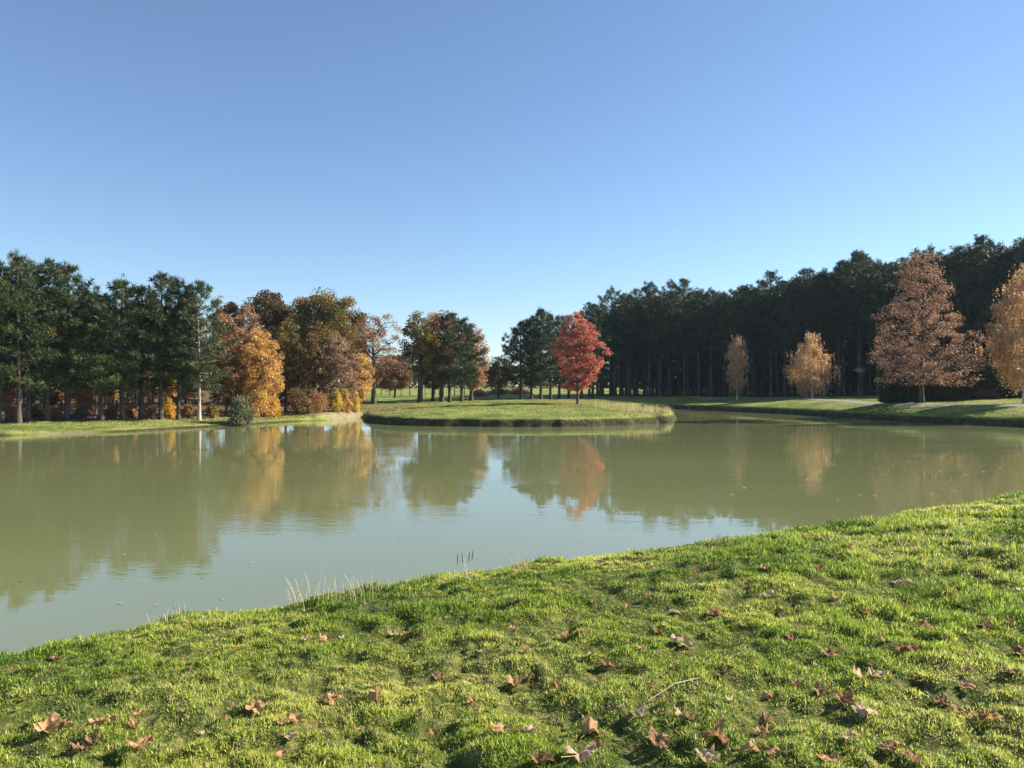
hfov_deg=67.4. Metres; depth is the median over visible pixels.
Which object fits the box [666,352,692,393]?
pine tree
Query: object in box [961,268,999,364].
pine tree
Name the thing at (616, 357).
pine tree
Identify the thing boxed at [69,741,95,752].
fallen leaf
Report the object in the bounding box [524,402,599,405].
red leaf litter
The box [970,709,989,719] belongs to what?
fallen leaf
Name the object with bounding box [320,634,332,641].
fallen leaf
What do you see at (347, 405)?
shrub
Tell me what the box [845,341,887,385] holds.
pine tree
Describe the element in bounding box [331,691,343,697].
fallen leaf
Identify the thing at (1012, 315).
birch tree
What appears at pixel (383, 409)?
brown leaf litter
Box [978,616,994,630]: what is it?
fallen leaf
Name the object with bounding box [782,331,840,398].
birch tree
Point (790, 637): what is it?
fallen leaf
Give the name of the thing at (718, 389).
pine tree
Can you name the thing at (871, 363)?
pine tree
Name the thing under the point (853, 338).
pine tree
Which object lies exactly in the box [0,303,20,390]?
pine tree
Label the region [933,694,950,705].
fallen leaf
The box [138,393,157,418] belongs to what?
shrub
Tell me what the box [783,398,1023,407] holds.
gravel path
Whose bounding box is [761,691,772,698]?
fallen leaf
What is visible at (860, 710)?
fallen leaf
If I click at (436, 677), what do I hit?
fallen leaf
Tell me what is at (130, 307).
pine tree
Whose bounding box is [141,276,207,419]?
pine tree
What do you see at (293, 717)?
fallen leaf
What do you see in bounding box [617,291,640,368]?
pine tree
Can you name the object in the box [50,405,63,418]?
shrub
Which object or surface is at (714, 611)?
fallen leaf
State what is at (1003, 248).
pine tree
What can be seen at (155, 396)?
pine tree
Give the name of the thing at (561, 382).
pine tree
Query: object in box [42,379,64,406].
autumn tree
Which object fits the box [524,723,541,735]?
fallen leaf
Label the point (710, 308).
pine tree
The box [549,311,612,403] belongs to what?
sweetgum tree
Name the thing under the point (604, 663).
fallen leaf
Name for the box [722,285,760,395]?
pine tree
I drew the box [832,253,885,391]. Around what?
pine tree
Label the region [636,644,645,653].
fallen leaf
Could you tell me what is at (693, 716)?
fallen leaf
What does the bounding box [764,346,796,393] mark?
pine tree
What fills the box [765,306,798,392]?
pine tree
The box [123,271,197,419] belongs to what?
pine tree
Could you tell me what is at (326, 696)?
fallen leaf
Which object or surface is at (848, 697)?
fallen leaf
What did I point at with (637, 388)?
pine tree
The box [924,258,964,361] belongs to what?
pine tree
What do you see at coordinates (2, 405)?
pine tree
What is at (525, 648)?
fallen leaf
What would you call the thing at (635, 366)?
pine tree
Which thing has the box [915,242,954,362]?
pine tree
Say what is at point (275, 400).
shrub
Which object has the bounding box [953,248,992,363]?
pine tree
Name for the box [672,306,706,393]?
pine tree
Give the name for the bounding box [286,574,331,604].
grass tuft
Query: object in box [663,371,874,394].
undergrowth
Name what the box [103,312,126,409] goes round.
pine tree
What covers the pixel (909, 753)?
fallen leaf
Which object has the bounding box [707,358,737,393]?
pine tree
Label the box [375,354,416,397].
maple tree
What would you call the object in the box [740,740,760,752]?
fallen leaf
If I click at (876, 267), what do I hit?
pine tree
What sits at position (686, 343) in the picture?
pine tree
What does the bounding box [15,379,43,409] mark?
pine tree
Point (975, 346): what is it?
pine tree
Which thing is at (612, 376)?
pine tree
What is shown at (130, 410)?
shrub
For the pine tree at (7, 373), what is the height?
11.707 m
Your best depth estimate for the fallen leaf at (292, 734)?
3.55 m
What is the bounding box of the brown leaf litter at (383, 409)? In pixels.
[224,401,480,416]
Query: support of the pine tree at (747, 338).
on the ground at (414, 730)
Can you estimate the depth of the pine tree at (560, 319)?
102.68 m
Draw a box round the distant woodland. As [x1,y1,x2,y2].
[203,356,851,387]
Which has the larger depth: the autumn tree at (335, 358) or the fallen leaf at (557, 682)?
the autumn tree at (335, 358)
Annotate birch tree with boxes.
[723,334,752,399]
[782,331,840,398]
[975,262,1023,403]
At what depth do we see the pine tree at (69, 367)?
73.54 m
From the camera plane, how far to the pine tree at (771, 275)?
109.27 m
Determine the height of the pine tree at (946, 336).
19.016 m
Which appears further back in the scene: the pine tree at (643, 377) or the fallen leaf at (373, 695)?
the pine tree at (643, 377)
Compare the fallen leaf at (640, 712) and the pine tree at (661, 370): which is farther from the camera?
the pine tree at (661, 370)
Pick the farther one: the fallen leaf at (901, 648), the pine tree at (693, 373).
the pine tree at (693, 373)
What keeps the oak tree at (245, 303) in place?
on the ground at (414, 730)
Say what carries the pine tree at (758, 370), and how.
on the ground at (414, 730)
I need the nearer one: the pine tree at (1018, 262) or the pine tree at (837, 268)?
the pine tree at (1018, 262)
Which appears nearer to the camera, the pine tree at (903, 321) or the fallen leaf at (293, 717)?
the fallen leaf at (293, 717)
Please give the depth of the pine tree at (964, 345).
109.63 m
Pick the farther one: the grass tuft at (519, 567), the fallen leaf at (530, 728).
the grass tuft at (519, 567)
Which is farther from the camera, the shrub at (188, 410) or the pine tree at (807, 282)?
the pine tree at (807, 282)
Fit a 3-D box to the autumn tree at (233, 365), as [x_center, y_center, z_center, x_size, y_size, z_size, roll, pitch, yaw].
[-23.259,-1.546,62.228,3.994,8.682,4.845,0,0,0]
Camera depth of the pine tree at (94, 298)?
52.53 m
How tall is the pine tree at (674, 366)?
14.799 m
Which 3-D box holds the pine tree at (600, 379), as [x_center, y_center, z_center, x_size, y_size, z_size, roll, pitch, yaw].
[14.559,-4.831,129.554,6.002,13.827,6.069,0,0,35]
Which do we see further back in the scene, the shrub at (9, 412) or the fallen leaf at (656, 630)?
the shrub at (9, 412)
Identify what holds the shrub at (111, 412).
on the ground at (414, 730)
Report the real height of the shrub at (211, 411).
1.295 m
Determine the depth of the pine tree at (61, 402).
61.49 m
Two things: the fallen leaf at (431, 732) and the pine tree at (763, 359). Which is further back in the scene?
the pine tree at (763, 359)
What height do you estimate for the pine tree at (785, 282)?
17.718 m
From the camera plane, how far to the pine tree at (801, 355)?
117.77 m
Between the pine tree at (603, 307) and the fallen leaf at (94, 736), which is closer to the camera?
the fallen leaf at (94, 736)
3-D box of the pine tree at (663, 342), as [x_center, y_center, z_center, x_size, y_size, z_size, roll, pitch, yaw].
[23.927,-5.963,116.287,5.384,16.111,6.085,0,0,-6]
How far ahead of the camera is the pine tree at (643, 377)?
126.28 m
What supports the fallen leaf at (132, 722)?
on the ground at (414, 730)
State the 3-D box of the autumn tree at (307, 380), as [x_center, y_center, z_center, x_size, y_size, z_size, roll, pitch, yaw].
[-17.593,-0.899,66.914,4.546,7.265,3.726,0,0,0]
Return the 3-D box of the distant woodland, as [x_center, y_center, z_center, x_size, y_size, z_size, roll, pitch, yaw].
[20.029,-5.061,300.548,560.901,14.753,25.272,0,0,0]
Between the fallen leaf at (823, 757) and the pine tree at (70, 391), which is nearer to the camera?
the fallen leaf at (823, 757)
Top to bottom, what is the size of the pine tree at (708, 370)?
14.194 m
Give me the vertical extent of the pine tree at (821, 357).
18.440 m
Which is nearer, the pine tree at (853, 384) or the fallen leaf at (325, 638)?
the fallen leaf at (325, 638)
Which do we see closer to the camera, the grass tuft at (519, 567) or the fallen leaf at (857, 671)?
the fallen leaf at (857, 671)
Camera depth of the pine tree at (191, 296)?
55.60 m
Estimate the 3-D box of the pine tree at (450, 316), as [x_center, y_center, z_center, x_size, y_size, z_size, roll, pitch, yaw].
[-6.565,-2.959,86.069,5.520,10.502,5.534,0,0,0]
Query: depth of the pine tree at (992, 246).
106.90 m
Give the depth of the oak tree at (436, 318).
86.17 m
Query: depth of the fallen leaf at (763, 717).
3.71 m
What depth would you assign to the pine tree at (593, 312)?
107.65 m
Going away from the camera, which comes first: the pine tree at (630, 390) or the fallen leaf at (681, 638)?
the fallen leaf at (681, 638)
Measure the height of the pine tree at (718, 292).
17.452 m
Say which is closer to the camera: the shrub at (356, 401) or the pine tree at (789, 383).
the shrub at (356, 401)
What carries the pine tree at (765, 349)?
on the ground at (414, 730)
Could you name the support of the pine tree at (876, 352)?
on the ground at (414, 730)
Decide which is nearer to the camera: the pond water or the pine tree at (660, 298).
the pond water
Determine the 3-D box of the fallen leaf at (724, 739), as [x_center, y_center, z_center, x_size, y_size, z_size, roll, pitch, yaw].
[0.914,1.565,3.470,0.130,0.130,0.192,13,13,-17]
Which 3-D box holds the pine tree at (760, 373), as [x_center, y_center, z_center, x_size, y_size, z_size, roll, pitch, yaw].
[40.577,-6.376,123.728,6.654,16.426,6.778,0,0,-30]
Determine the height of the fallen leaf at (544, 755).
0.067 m
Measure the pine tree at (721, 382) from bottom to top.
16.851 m
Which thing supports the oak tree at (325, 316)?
on the ground at (414, 730)
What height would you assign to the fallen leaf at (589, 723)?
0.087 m
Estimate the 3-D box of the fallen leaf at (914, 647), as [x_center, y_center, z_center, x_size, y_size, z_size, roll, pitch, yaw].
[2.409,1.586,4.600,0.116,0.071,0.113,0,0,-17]
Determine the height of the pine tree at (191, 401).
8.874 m
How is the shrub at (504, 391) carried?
on the ground at (414, 730)
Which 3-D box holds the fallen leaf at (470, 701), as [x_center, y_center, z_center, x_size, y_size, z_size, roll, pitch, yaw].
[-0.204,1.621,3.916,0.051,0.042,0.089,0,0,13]
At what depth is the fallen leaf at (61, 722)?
3.65 m
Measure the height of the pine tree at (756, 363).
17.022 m
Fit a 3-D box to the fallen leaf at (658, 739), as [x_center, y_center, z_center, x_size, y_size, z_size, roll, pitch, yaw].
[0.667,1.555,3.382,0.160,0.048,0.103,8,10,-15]
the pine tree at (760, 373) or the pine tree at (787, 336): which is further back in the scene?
the pine tree at (760, 373)
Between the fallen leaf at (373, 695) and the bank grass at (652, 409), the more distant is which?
the bank grass at (652, 409)
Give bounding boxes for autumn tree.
[4,381,21,404]
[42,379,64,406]
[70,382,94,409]
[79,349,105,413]
[102,366,119,404]
[132,348,148,393]
[151,353,176,397]
[180,358,197,402]
[202,311,250,414]
[220,303,272,403]
[235,327,284,401]
[268,318,302,412]
[284,332,334,410]
[311,330,364,409]
[343,353,375,402]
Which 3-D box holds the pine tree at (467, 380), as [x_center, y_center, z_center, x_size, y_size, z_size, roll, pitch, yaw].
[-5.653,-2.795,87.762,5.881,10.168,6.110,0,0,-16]
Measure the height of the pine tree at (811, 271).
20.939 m
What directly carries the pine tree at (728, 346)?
on the ground at (414, 730)
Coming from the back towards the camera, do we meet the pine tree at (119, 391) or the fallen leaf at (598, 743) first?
the pine tree at (119, 391)
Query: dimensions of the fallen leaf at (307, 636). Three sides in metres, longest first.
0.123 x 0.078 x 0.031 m
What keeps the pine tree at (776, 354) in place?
on the ground at (414, 730)
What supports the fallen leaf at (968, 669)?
on the ground at (414, 730)
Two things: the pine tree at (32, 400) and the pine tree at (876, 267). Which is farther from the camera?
the pine tree at (876, 267)
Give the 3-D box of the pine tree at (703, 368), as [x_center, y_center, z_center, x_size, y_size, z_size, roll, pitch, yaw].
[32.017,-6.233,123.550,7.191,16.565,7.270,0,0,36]
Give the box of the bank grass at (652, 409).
[0,397,1023,432]
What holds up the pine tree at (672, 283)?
on the ground at (414, 730)
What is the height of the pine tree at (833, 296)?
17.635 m
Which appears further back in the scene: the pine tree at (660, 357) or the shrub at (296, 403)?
the pine tree at (660, 357)
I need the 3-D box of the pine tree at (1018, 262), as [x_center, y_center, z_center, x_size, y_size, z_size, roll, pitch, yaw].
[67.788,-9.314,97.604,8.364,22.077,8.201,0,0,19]
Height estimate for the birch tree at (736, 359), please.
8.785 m
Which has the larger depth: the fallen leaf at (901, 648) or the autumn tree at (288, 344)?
the autumn tree at (288, 344)
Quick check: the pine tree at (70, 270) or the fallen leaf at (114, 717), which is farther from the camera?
the pine tree at (70, 270)
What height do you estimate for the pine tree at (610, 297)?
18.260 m
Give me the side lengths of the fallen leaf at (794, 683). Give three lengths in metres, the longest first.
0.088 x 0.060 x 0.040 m
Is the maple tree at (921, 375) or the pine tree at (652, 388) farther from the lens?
the pine tree at (652, 388)
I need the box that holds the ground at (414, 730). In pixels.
[0,386,1023,767]
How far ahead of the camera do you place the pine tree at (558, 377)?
100.72 m
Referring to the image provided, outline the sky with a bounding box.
[0,0,1023,385]
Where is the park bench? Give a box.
[975,390,998,399]
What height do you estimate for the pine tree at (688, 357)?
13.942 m
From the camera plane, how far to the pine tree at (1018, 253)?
97.84 m
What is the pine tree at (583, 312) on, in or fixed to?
on the ground at (414, 730)
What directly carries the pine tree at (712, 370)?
on the ground at (414, 730)
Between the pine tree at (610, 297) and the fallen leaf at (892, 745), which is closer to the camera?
the fallen leaf at (892, 745)
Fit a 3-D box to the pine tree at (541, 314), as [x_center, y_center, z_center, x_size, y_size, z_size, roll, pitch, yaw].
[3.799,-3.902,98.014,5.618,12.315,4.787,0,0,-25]
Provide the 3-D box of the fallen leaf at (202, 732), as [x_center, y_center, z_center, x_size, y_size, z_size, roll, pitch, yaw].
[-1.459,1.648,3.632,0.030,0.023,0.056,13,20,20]
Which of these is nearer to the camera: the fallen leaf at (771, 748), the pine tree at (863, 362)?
the fallen leaf at (771, 748)
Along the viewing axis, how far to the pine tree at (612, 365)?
134.62 m
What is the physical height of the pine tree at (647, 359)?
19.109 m
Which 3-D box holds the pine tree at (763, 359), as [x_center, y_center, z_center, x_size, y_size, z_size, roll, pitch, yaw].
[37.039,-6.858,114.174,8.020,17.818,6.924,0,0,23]
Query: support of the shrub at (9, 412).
on the ground at (414, 730)
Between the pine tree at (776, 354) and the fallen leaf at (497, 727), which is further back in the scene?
the pine tree at (776, 354)
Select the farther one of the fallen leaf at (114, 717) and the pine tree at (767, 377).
the pine tree at (767, 377)
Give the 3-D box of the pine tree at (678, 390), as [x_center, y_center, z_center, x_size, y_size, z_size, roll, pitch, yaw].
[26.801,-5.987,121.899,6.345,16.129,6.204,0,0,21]
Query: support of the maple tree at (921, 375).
on the ground at (414, 730)
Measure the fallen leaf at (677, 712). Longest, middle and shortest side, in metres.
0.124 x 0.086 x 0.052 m
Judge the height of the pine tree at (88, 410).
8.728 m
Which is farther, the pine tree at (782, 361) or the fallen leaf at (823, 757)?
the pine tree at (782, 361)
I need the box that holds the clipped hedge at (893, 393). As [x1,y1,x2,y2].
[875,363,1022,402]
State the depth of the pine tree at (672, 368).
128.19 m
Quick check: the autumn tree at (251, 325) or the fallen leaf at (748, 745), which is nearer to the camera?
the fallen leaf at (748, 745)
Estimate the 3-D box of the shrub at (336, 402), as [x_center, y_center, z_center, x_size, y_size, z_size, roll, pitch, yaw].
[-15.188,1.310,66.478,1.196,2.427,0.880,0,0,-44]
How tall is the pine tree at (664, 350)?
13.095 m
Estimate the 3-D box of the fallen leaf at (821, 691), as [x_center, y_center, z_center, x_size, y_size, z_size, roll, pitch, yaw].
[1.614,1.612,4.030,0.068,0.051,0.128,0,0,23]
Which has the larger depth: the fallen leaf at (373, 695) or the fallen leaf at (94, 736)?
the fallen leaf at (373, 695)
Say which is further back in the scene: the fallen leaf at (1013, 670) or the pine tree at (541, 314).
the pine tree at (541, 314)
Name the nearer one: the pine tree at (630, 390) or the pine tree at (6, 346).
the pine tree at (6, 346)
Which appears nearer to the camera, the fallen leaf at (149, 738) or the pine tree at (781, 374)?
the fallen leaf at (149, 738)
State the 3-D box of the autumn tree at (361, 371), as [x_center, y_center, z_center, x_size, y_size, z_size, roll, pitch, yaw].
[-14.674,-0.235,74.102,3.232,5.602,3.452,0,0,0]
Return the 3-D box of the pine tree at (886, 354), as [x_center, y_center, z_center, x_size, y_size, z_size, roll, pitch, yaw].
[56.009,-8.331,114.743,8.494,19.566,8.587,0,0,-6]
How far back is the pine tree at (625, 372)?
129.61 m
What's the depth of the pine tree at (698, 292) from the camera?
111.72 m
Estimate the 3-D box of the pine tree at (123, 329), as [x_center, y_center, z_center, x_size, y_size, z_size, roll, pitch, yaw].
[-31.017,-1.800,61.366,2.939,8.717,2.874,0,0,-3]
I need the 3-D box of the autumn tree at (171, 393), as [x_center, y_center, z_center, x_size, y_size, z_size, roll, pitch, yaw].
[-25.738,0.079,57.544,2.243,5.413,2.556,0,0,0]
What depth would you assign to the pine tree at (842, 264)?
108.39 m
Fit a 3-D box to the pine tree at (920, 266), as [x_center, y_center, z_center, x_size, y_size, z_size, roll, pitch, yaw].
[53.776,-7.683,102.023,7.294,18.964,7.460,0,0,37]
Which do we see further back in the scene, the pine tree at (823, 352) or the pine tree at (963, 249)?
the pine tree at (823, 352)
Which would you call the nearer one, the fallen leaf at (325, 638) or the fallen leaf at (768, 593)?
the fallen leaf at (325, 638)
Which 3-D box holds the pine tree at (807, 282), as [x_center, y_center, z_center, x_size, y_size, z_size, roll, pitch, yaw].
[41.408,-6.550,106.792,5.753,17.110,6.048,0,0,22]
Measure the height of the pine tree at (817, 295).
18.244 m
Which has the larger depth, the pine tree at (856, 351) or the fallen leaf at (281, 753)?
the pine tree at (856, 351)
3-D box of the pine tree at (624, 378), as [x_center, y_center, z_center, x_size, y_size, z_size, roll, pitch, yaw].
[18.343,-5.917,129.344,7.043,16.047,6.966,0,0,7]
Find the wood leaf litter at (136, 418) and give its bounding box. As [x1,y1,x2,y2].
[2,405,525,429]
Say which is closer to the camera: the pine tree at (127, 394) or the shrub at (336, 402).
the shrub at (336, 402)
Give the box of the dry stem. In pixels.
[648,677,699,700]
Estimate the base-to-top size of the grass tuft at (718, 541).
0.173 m
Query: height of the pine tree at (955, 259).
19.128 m
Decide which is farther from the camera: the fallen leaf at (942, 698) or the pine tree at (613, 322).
the pine tree at (613, 322)
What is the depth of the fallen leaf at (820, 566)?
6.63 m
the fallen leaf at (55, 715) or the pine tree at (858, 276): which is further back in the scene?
the pine tree at (858, 276)
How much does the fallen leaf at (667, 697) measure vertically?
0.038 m
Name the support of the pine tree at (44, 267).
on the ground at (414, 730)
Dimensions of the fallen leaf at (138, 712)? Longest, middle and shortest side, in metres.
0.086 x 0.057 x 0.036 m
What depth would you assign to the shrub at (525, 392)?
134.35 m
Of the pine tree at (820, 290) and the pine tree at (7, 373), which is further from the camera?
the pine tree at (820, 290)
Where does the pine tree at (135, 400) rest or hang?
on the ground at (414, 730)
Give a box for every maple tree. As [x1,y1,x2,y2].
[337,313,405,403]
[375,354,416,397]
[855,247,995,402]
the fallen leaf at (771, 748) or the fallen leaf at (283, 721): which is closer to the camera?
the fallen leaf at (771, 748)
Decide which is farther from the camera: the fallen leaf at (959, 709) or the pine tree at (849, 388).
the pine tree at (849, 388)
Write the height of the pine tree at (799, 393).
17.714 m
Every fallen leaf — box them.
[26,714,61,733]
[43,711,59,720]
[57,717,75,729]
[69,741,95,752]
[81,728,100,743]
[84,714,108,727]
[108,713,117,721]
[123,737,152,747]
[126,714,141,728]
[131,709,146,715]
[144,735,154,742]
[199,730,206,737]
[245,698,271,712]
[268,746,286,758]
[277,715,289,724]
[278,727,297,739]
[286,710,303,725]
[301,634,313,640]
[318,693,340,704]
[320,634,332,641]
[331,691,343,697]
[368,684,383,701]
[426,728,437,735]
[432,671,443,679]
[467,696,477,706]
[490,720,519,733]
[507,674,522,686]
[509,625,519,629]
[520,644,530,652]
[522,672,534,681]
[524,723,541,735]
[530,749,559,763]
[545,679,560,688]
[557,630,568,637]
[561,742,595,762]
[580,716,598,738]
[589,740,608,747]
[598,658,622,666]
[630,704,645,719]
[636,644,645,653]
[648,726,680,747]
[653,627,662,632]
[662,694,675,702]
[671,634,683,641]
[674,705,691,719]
[678,639,699,646]
[683,710,700,719]
[685,744,720,761]
[701,717,729,746]
[702,562,713,568]
[706,604,722,614]
[716,667,733,676]
[725,695,737,701]
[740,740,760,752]
[753,722,771,734]
[754,739,787,757]
[755,711,773,725]
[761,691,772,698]
[763,590,775,596]
[770,597,781,603]
[785,632,797,639]
[791,678,801,685]
[813,682,826,699]
[815,564,823,569]
[815,752,848,762]
[819,646,845,655]
[832,688,854,704]
[834,728,859,739]
[852,702,877,718]
[853,663,872,681]
[863,666,886,677]
[877,740,904,751]
[892,645,908,650]
[898,746,922,763]
[902,642,919,655]
[918,618,931,628]
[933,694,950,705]
[951,703,966,714]
[956,664,973,672]
[958,678,975,689]
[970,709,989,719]
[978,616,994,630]
[984,708,1008,720]
[999,553,1010,560]
[1002,666,1020,674]
[1005,619,1014,627]
[1012,641,1023,653]
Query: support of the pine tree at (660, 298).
on the ground at (414, 730)
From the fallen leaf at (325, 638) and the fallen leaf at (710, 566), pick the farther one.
the fallen leaf at (710, 566)
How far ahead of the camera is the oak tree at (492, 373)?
99.23 m
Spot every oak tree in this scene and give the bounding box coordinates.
[207,301,248,395]
[228,297,269,401]
[245,289,298,398]
[275,304,312,372]
[289,286,359,375]
[334,308,371,401]
[397,310,444,401]
[423,309,467,401]
[455,322,491,400]
[481,356,515,398]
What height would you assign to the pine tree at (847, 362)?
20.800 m
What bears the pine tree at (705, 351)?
on the ground at (414, 730)
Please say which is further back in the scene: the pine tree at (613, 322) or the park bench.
the pine tree at (613, 322)
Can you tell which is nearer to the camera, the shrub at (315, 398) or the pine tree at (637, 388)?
the shrub at (315, 398)
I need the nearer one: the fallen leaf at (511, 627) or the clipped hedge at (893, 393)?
the fallen leaf at (511, 627)
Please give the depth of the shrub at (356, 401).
68.75 m
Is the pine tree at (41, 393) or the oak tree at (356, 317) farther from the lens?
the oak tree at (356, 317)
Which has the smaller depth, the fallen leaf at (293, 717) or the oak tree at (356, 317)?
the fallen leaf at (293, 717)
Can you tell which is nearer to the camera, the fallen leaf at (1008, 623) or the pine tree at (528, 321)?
the fallen leaf at (1008, 623)
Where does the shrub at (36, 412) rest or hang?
on the ground at (414, 730)
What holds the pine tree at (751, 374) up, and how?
on the ground at (414, 730)
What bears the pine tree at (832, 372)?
on the ground at (414, 730)
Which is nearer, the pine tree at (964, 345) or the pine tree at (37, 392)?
the pine tree at (37, 392)
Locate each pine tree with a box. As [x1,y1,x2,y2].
[0,248,60,423]
[0,259,37,423]
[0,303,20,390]
[1,257,61,421]
[10,256,94,420]
[11,296,58,407]
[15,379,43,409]
[22,342,53,406]
[24,288,64,408]
[31,261,104,419]
[51,298,74,412]
[59,299,83,406]
[62,290,136,420]
[69,289,97,405]
[76,272,161,419]
[77,317,102,415]
[103,309,128,404]
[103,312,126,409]
[108,311,137,370]
[117,283,172,418]
[119,313,146,409]
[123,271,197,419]
[124,321,137,404]
[132,343,157,404]
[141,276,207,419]
[158,280,242,420]
[163,322,183,406]
[180,331,206,407]
[416,357,446,400]
[429,312,476,401]
[440,316,487,401]
[500,320,545,398]
[512,317,546,398]
[521,307,561,398]
[537,310,569,398]
[546,314,575,398]
[557,313,584,398]
[570,312,599,397]
[579,301,606,395]
[584,303,611,397]
[584,314,605,395]
[586,362,614,394]
[590,301,614,395]
[597,285,624,395]
[599,308,629,395]
[602,314,626,395]
[603,293,626,394]
[604,306,624,390]
[604,349,625,394]
[604,356,634,394]
[608,352,641,392]
[609,293,646,395]
[614,297,646,395]
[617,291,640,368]
[622,297,646,395]
[625,287,642,390]
[625,312,647,395]
[626,307,657,394]
[631,281,670,396]
[631,292,663,395]
[632,286,663,389]
[633,287,667,394]
[637,296,677,395]
[639,355,676,391]
[642,308,675,394]
[643,310,673,396]
[651,321,673,394]
[654,278,688,395]
[656,278,707,395]
[656,291,690,392]
[656,292,686,395]
[662,335,692,389]
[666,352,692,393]
[671,307,682,395]
[672,306,701,395]
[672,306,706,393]
[674,287,722,395]
[675,294,695,395]
[676,296,712,394]
[681,294,709,395]
[682,354,716,392]
[689,296,727,392]
[691,287,729,396]
[694,310,725,395]
[696,292,720,393]
[700,339,717,394]
[701,290,731,390]
[702,293,737,394]
[706,306,728,395]
[707,294,736,395]
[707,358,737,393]
[709,288,751,396]
[717,296,745,395]
[722,283,769,396]
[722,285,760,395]
[725,334,761,394]
[733,353,761,393]
[734,290,772,395]
[742,338,773,393]
[744,279,778,395]
[745,304,769,394]
[746,269,793,396]
[748,345,786,393]
[749,304,775,392]
[753,298,794,395]
[755,294,765,394]
[764,279,798,395]
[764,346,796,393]
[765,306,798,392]
[767,293,799,396]
[769,282,795,394]
[771,277,811,395]
[773,351,802,390]
[785,277,810,394]
[786,267,819,395]
[786,314,821,384]
[788,292,800,393]
[790,277,830,395]
[790,345,836,379]
[791,273,833,393]
[797,266,814,355]
[797,287,845,395]
[798,267,846,395]
[813,259,869,394]
[813,275,836,393]
[815,271,861,395]
[820,339,854,391]
[822,259,861,393]
[824,251,889,395]
[826,338,872,391]
[827,261,867,386]
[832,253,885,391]
[832,260,872,390]
[836,336,856,356]
[837,252,890,394]
[845,339,886,390]
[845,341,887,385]
[847,249,877,392]
[848,259,906,395]
[854,282,871,392]
[854,338,912,380]
[859,270,881,392]
[863,261,912,382]
[863,262,886,391]
[864,260,912,362]
[864,263,924,363]
[883,256,943,364]
[884,267,925,364]
[896,261,919,362]
[899,248,921,359]
[899,258,949,362]
[906,253,965,362]
[906,337,950,363]
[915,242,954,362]
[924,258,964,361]
[925,264,947,363]
[930,338,968,362]
[932,253,991,363]
[935,253,983,363]
[937,254,993,363]
[941,245,990,363]
[941,335,992,362]
[950,330,1007,363]
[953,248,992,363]
[954,244,1005,363]
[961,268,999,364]
[962,233,999,347]
[970,240,1018,328]
[976,241,1004,363]
[976,251,1021,363]
[989,240,1023,347]
[997,235,1023,307]
[1010,243,1022,285]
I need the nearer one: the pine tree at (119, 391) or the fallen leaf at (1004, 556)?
the fallen leaf at (1004, 556)
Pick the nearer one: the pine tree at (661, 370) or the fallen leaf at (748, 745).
the fallen leaf at (748, 745)
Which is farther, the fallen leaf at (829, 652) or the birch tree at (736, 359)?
the birch tree at (736, 359)
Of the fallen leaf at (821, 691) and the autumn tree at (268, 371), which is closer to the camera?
the fallen leaf at (821, 691)
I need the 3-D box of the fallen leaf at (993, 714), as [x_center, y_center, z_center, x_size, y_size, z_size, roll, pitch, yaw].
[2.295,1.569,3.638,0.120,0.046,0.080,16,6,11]
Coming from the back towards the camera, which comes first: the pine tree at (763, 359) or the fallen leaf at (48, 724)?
the pine tree at (763, 359)
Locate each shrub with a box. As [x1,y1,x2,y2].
[4,403,23,419]
[23,405,43,418]
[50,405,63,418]
[71,407,88,418]
[104,403,118,418]
[125,403,137,417]
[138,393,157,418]
[163,397,175,418]
[181,402,196,417]
[204,403,220,417]
[224,394,258,425]
[246,385,280,417]
[265,397,281,416]
[283,385,314,414]
[303,388,329,413]
[331,388,342,411]
[342,388,354,412]
[351,390,360,411]
[473,388,490,396]
[486,388,515,394]
[510,387,533,394]
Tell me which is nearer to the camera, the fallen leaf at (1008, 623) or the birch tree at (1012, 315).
the fallen leaf at (1008, 623)
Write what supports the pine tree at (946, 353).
on the ground at (414, 730)
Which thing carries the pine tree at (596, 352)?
on the ground at (414, 730)
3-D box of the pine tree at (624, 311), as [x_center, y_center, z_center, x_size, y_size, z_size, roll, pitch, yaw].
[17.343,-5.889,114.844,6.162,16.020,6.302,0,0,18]
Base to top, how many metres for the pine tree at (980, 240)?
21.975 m
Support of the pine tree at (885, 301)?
on the ground at (414, 730)
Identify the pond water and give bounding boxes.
[0,409,1023,653]
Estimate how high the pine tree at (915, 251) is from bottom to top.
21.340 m
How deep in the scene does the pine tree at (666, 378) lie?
125.92 m
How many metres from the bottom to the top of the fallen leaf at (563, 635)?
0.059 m
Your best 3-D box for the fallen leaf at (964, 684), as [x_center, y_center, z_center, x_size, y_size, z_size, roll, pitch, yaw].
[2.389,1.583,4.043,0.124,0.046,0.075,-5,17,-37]
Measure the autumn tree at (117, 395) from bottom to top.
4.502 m
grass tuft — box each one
[147,603,192,622]
[286,568,372,605]
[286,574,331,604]
[346,574,389,592]
[457,552,472,579]
[506,555,527,570]
[714,532,723,545]
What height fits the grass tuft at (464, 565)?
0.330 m
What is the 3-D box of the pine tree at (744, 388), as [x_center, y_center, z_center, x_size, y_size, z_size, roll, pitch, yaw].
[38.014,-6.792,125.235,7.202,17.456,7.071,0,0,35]
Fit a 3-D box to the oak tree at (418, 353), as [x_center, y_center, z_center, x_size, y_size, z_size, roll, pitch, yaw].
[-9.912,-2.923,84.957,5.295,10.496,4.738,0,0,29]
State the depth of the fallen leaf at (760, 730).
3.57 m
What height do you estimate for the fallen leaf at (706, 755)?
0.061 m

